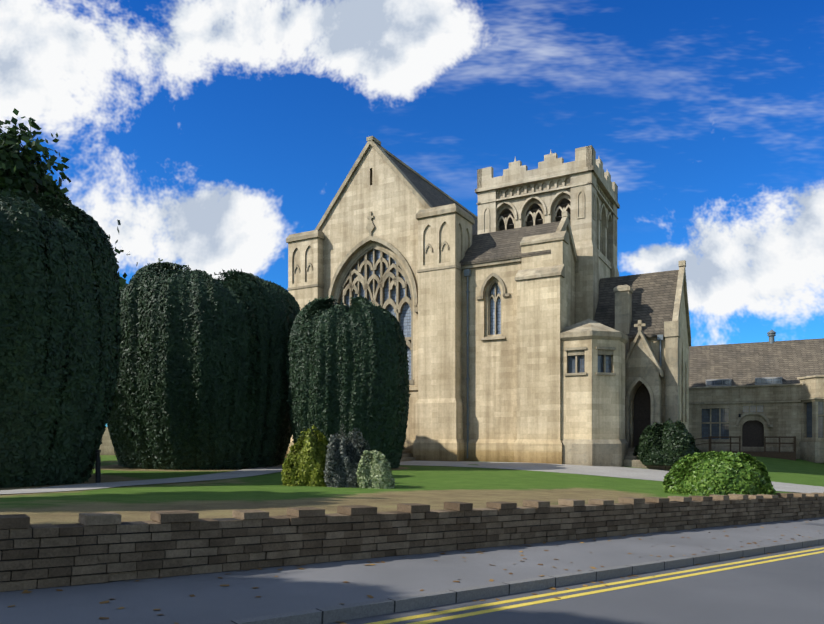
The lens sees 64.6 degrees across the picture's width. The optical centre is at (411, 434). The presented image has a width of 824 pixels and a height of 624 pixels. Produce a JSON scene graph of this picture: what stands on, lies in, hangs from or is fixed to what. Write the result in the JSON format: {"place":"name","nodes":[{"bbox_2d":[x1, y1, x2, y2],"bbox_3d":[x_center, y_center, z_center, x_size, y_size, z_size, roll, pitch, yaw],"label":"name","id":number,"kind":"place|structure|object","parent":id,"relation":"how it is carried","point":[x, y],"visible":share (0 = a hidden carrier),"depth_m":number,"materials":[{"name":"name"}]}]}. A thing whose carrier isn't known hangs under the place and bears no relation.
{"place":"outdoors","nodes":[
{"label":"outdoors","id":0,"kind":"place"},
{"bbox_2d":[0,465,282,493],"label":"garden path","id":1,"kind":"structure","parent":0,"point":[249,472],"depth_m":19.86,"materials":[{"name":"concrete"}]},
{"bbox_2d":[400,450,414,461],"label":"church steps","id":2,"kind":"structure","parent":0,"point":[407,455],"depth_m":36.13,"materials":[{"name":"beige stone"}]},
{"bbox_2d":[0,492,823,591],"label":"boundary wall","id":3,"kind":"structure","parent":0,"point":[18,525],"depth_m":9.38,"materials":[{"name":"brown stone"}]},
{"bbox_2d":[0,517,823,623],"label":"pavement","id":4,"kind":"structure","parent":0,"point":[292,588],"depth_m":8.19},
{"bbox_2d":[8,519,818,623],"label":"fallen leaves","id":5,"kind":"object","parent":4,"relation":"on","point":[192,595],"depth_m":9.38,"materials":[{"name":"brown plant"}]},
{"bbox_2d":[806,523,823,525],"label":"pavement cover","id":6,"kind":"object","parent":4,"relation":"on","point":[817,524],"visible":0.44,"depth_m":18.25,"materials":[{"name":"metal"}]},
{"bbox_2d":[0,455,823,524],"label":"lawn","id":7,"kind":"structure","parent":0,"point":[435,487],"depth_m":16.80,"materials":[{"name":"green plant"}]},
{"bbox_2d":[0,190,121,487],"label":"yew","id":8,"kind":"object","parent":7,"relation":"on","point":[60,337],"depth_m":17.86,"materials":[{"name":"green plant"}]},
{"bbox_2d":[0,188,87,249],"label":"leaves","id":9,"kind":"object","parent":8,"relation":"on","point":[11,201],"visible":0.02,"depth_m":18.62,"materials":[{"name":"green plant"}]},
{"bbox_2d":[0,108,137,290],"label":"tree","id":10,"kind":"object","parent":7,"relation":"on","point":[21,171],"depth_m":29.38,"materials":[{"name":"green plant"}]},
{"bbox_2d":[95,450,100,482],"bbox_3d":[-9.355,1.009,19.419,0.150,1.100,0.146,0,0,2],"label":"bollard light","id":11,"kind":"object","parent":7,"relation":"on","point":[97,468],"visible":0.94,"depth_m":19.38,"materials":[{"name":"black metal"}]},
{"bbox_2d":[99,427,114,454],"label":"garden wall","id":12,"kind":"structure","parent":7,"relation":"on","point":[106,446],"depth_m":46.55,"materials":[{"name":"stone"}]},
{"bbox_2d":[107,262,299,469],"bbox_3d":[-9.656,-2.949,30.345,9.003,9.343,9.153,0,0,2],"label":"yew","id":13,"kind":"object","parent":7,"relation":"on","point":[203,359],"depth_m":26.82,"materials":[{"name":"green plant"}]},
{"bbox_2d":[123,258,288,307],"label":"leaves","id":14,"kind":"object","parent":13,"relation":"on","point":[187,270],"visible":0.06,"depth_m":28.37,"materials":[{"name":"green plant"}]},
{"bbox_2d":[281,425,328,486],"bbox_3d":[-2.858,0.617,18.950,1.680,1.782,1.702,0,0,2],"label":"gold bush","id":15,"kind":"object","parent":7,"relation":"on","point":[310,470],"depth_m":18.34,"materials":[{"name":"yellow plant"}]},
{"bbox_2d":[323,423,370,487],"bbox_3d":[-1.928,0.606,18.567,1.578,1.824,1.426,0,0,2],"label":"shrub","id":16,"kind":"object","parent":7,"relation":"on","point":[340,477],"depth_m":18.13,"materials":[{"name":"plant"}]},
{"bbox_2d":[285,296,410,468],"bbox_3d":[-2.804,-2.067,28.696,5.398,7.580,5.397,0,0,2],"label":"yew","id":17,"kind":"object","parent":7,"relation":"on","point":[357,376],"depth_m":26.42,"materials":[{"name":"green plant"}]},
{"bbox_2d":[304,295,389,332],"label":"leaves","id":18,"kind":"object","parent":17,"relation":"on","point":[344,309],"visible":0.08,"depth_m":27.29,"materials":[{"name":"green plant"}]},
{"bbox_2d":[320,146,425,438],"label":"church nave walls","id":19,"kind":"structure","parent":7,"relation":"on","point":[377,187],"depth_m":38.57,"materials":[{"name":"beige stone"}]},
{"bbox_2d":[336,246,413,384],"bbox_3d":[-2.287,-7.102,39.016,5.600,8.550,0.300,0,0,29],"label":"window tracery","id":20,"kind":"object","parent":19,"relation":"attached to","point":[366,281],"visible":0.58,"depth_m":38.76,"materials":[{"name":"beige stone"}]},
{"bbox_2d":[340,250,410,379],"bbox_3d":[-2.178,-7.177,39.213,5.800,8.500,0.050,0,0,29],"label":"window glass","id":21,"kind":"object","parent":20,"relation":"in","point":[405,320],"depth_m":38.58,"materials":[{"name":"grey glass"}]},
{"bbox_2d":[284,212,471,460],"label":"buttresses","id":22,"kind":"structure","parent":19,"relation":"attached to","point":[439,419],"depth_m":36.01,"materials":[{"name":"beige stone"}]},
{"bbox_2d":[386,153,477,234],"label":"roof","id":23,"kind":"structure","parent":19,"relation":"on","point":[433,196],"depth_m":42.10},
{"bbox_2d":[286,136,578,340],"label":"stone trim","id":24,"kind":"structure","parent":19,"relation":"attached to","point":[560,233],"depth_m":37.15,"materials":[{"name":"beige stone"}]},
{"bbox_2d":[356,449,394,488],"bbox_3d":[-1.018,0.970,18.142,1.122,1.117,1.175,0,0,2],"label":"variegated bush","id":25,"kind":"object","parent":7,"relation":"on","point":[372,476],"depth_m":17.78,"materials":[{"name":"green plant"}]},
{"bbox_2d":[404,387,417,453],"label":"trim","id":26,"kind":"structure","parent":7,"relation":"on","point":[408,445],"depth_m":37.33,"materials":[{"name":"beige stone"}]},
{"bbox_2d":[464,439,516,461],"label":"wall plinth","id":27,"kind":"structure","parent":7,"relation":"on","point":[492,450],"depth_m":35.27,"materials":[{"name":"beige stone"}]},
{"bbox_2d":[462,227,574,438],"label":"church transept walls","id":28,"kind":"structure","parent":7,"relation":"on","point":[493,389],"depth_m":35.50,"materials":[{"name":"beige stone"}]},
{"bbox_2d":[464,269,470,457],"bbox_3d":[3.058,-3.877,35.910,0.320,10.400,0.230,0,0,29],"label":"downpipe","id":29,"kind":"object","parent":28,"relation":"attached to","point":[467,273],"visible":0.96,"depth_m":35.88,"materials":[{"name":"metal"}]},
{"bbox_2d":[488,281,500,334],"bbox_3d":[4.563,-6.907,35.573,0.820,2.960,0.180,0,0,29],"label":"window tracery","id":30,"kind":"object","parent":28,"relation":"in","point":[495,298],"visible":0.79,"depth_m":35.62,"materials":[{"name":"beige stone"}]},
{"bbox_2d":[491,284,500,334],"bbox_3d":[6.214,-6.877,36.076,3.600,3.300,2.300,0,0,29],"label":"window glass","id":31,"kind":"object","parent":30,"relation":"in","point":[493,314],"depth_m":35.70,"materials":[{"name":"grey glass"}]},
{"bbox_2d":[459,221,559,265],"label":"roof","id":32,"kind":"structure","parent":28,"relation":"on","point":[495,246],"depth_m":35.96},
{"bbox_2d":[514,240,567,463],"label":"buttress","id":33,"kind":"structure","parent":28,"relation":"attached to","point":[542,313],"depth_m":33.49,"materials":[{"name":"beige stone"}]},
{"bbox_2d":[560,319,627,466],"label":"turret stone trim","id":34,"kind":"structure","parent":7,"relation":"on","point":[599,452],"depth_m":32.53,"materials":[{"name":"beige stone"}]},
{"bbox_2d":[625,320,663,447],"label":"porch stone trim","id":35,"kind":"structure","parent":7,"relation":"on","point":[640,325],"depth_m":34.11,"materials":[{"name":"beige stone"}]},
{"bbox_2d":[657,334,663,365],"bbox_3d":[13.134,-1.892,34.451,0.280,6.730,0.210,0,0,29],"label":"downpipe","id":36,"kind":"object","parent":35,"relation":"attached to","point":[659,338],"visible":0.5,"depth_m":34.42,"materials":[{"name":"metal"}]},
{"bbox_2d":[629,286,688,447],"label":"church wing walls","id":37,"kind":"structure","parent":7,"relation":"on","point":[683,379],"depth_m":36.67,"materials":[{"name":"beige stone"}]},
{"bbox_2d":[613,260,690,424],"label":"church wing trim","id":38,"kind":"structure","parent":37,"relation":"attached to","point":[623,308],"depth_m":34.51,"materials":[{"name":"beige stone"}]},
{"bbox_2d":[633,418,700,465],"bbox_3d":[12.930,0.376,32.437,3.374,2.327,3.152,0,0,2],"label":"bush","id":39,"kind":"object","parent":7,"relation":"on","point":[655,455],"depth_m":31.92,"materials":[{"name":"green plant"}]},
{"bbox_2d":[662,450,776,495],"bbox_3d":[9.493,1.225,20.100,3.290,1.436,2.591,0,0,2],"label":"laurel bush","id":40,"kind":"object","parent":7,"relation":"on","point":[721,472],"depth_m":19.38,"materials":[{"name":"green plant"}]},
{"bbox_2d":[689,385,800,446],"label":"hall walls","id":41,"kind":"structure","parent":7,"relation":"on","point":[784,418],"depth_m":48.23,"materials":[{"name":"beige stone"}]},
{"bbox_2d":[742,420,763,446],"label":"hall door","id":42,"kind":"structure","parent":41,"relation":"in","point":[752,433],"depth_m":48.56,"materials":[{"name":"black wood"}]},
{"bbox_2d":[689,338,823,386],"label":"hall roof","id":43,"kind":"structure","parent":41,"relation":"on","point":[788,362],"depth_m":51.04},
{"bbox_2d":[706,377,781,386],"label":"hall roof lights","id":44,"kind":"object","parent":43,"relation":"on","point":[755,381],"visible":0.38,"depth_m":49.16},
{"bbox_2d":[706,378,780,384],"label":"skylight","id":45,"kind":"object","parent":44,"relation":"in","point":[758,381],"visible":0.67,"depth_m":49.11},
{"bbox_2d":[767,330,775,343],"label":"roof vent","id":46,"kind":"object","parent":43,"relation":"on","point":[771,334],"visible":0.9,"depth_m":51.94,"materials":[{"name":"grey metal"}]},
{"bbox_2d":[689,375,823,462],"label":"stone trim","id":47,"kind":"structure","parent":41,"relation":"attached to","point":[810,451],"depth_m":47.68,"materials":[{"name":"beige stone"}]},
{"bbox_2d":[0,0,823,426],"label":"sky","id":48,"kind":"structure","parent":0,"point":[215,133],"materials":[{"name":"blue"}]},
{"bbox_2d":[475,166,619,323],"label":"walls","id":49,"kind":"structure","parent":0,"point":[585,194],"depth_m":37.59,"materials":[{"name":"beige stone"}]},
{"bbox_2d":[497,176,610,280],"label":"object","id":50,"kind":"object","parent":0,"point":[604,268],"visible":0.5,"depth_m":39.20,"materials":[{"name":"beige stone"}]},
{"bbox_2d":[499,199,570,230],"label":"belfry openings","id":51,"kind":"object","parent":50,"relation":"in","point":[535,208],"visible":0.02,"depth_m":39.23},
{"bbox_2d":[477,145,617,201],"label":"battlement parapet","id":52,"kind":"structure","parent":50,"relation":"on","point":[552,163],"depth_m":38.74,"materials":[{"name":"beige stone"}]},
{"bbox_2d":[327,544,823,623],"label":"road","id":53,"kind":"structure","parent":0,"point":[788,591],"depth_m":8.19,"materials":[{"name":"grey asphalt"}]},
{"bbox_2d":[210,537,823,623],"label":"kerb","id":54,"kind":"structure","parent":53,"relation":"on","point":[326,615],"depth_m":8.10,"materials":[{"name":"concrete"}]},
{"bbox_2d":[335,546,817,623],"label":"fallen leaves","id":55,"kind":"object","parent":53,"relation":"on","point":[552,588],"visible":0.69,"depth_m":8.75,"materials":[{"name":"brown plant"}]},
{"bbox_2d":[366,547,823,623],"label":"yellow road lines","id":56,"kind":"structure","parent":53,"relation":"on","point":[520,599],"depth_m":8.48,"materials":[{"name":"paint"}]},
{"bbox_2d":[561,339,624,438],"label":"church turret walls","id":57,"kind":"structure","parent":0,"point":[592,405],"depth_m":32.61,"materials":[{"name":"beige stone"}]},
{"bbox_2d":[568,355,610,372],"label":"window panes","id":58,"kind":"structure","parent":57,"relation":"in","point":[581,364],"depth_m":32.80,"materials":[{"name":"glass"}]},
{"bbox_2d":[400,461,823,492],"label":"forecourt path","id":59,"kind":"structure","parent":0,"point":[636,473],"depth_m":29.77,"materials":[{"name":"concrete"}]},
{"bbox_2d":[594,270,678,338],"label":"porch roof","id":60,"kind":"structure","parent":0,"point":[653,297],"depth_m":36.65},
{"bbox_2d":[625,335,661,447],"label":"church porch walls","id":61,"kind":"structure","parent":0,"point":[640,363],"depth_m":34.14,"materials":[{"name":"beige stone"}]},
{"bbox_2d":[634,384,650,446],"bbox_3d":[12.604,-1.077,35.351,1.400,3.700,0.070,0,0,29],"label":"church door","id":62,"kind":"structure","parent":61,"relation":"in","point":[642,410],"depth_m":35.39,"materials":[{"name":"brown wood"}]},
{"bbox_2d":[623,448,670,469],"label":"entrance steps","id":63,"kind":"structure","parent":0,"point":[630,460],"depth_m":32.80,"materials":[{"name":"beige stone"}]},
{"bbox_2d":[695,436,795,460],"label":"railing","id":64,"kind":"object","parent":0,"point":[782,455],"depth_m":46.28,"materials":[{"name":"black metal"}]},
{"bbox_2d":[702,402,822,438],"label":"window","id":65,"kind":"structure","parent":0,"point":[715,418],"depth_m":49.43,"materials":[{"name":"grey glass"}]},
{"bbox_2d":[800,377,823,441],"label":"hall bay walls","id":66,"kind":"structure","parent":0,"point":[813,387],"depth_m":45.66,"materials":[{"name":"beige stone"}]},
{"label":"tree branches","id":67,"kind":"object","parent":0,"visible":0},
{"bbox_2d":[118,276,127,289],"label":"tree","id":68,"kind":"object","parent":67,"relation":"attached to","point":[123,284],"visible":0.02,"depth_m":63.56,"materials":[{"name":"green plant"}]}
]}

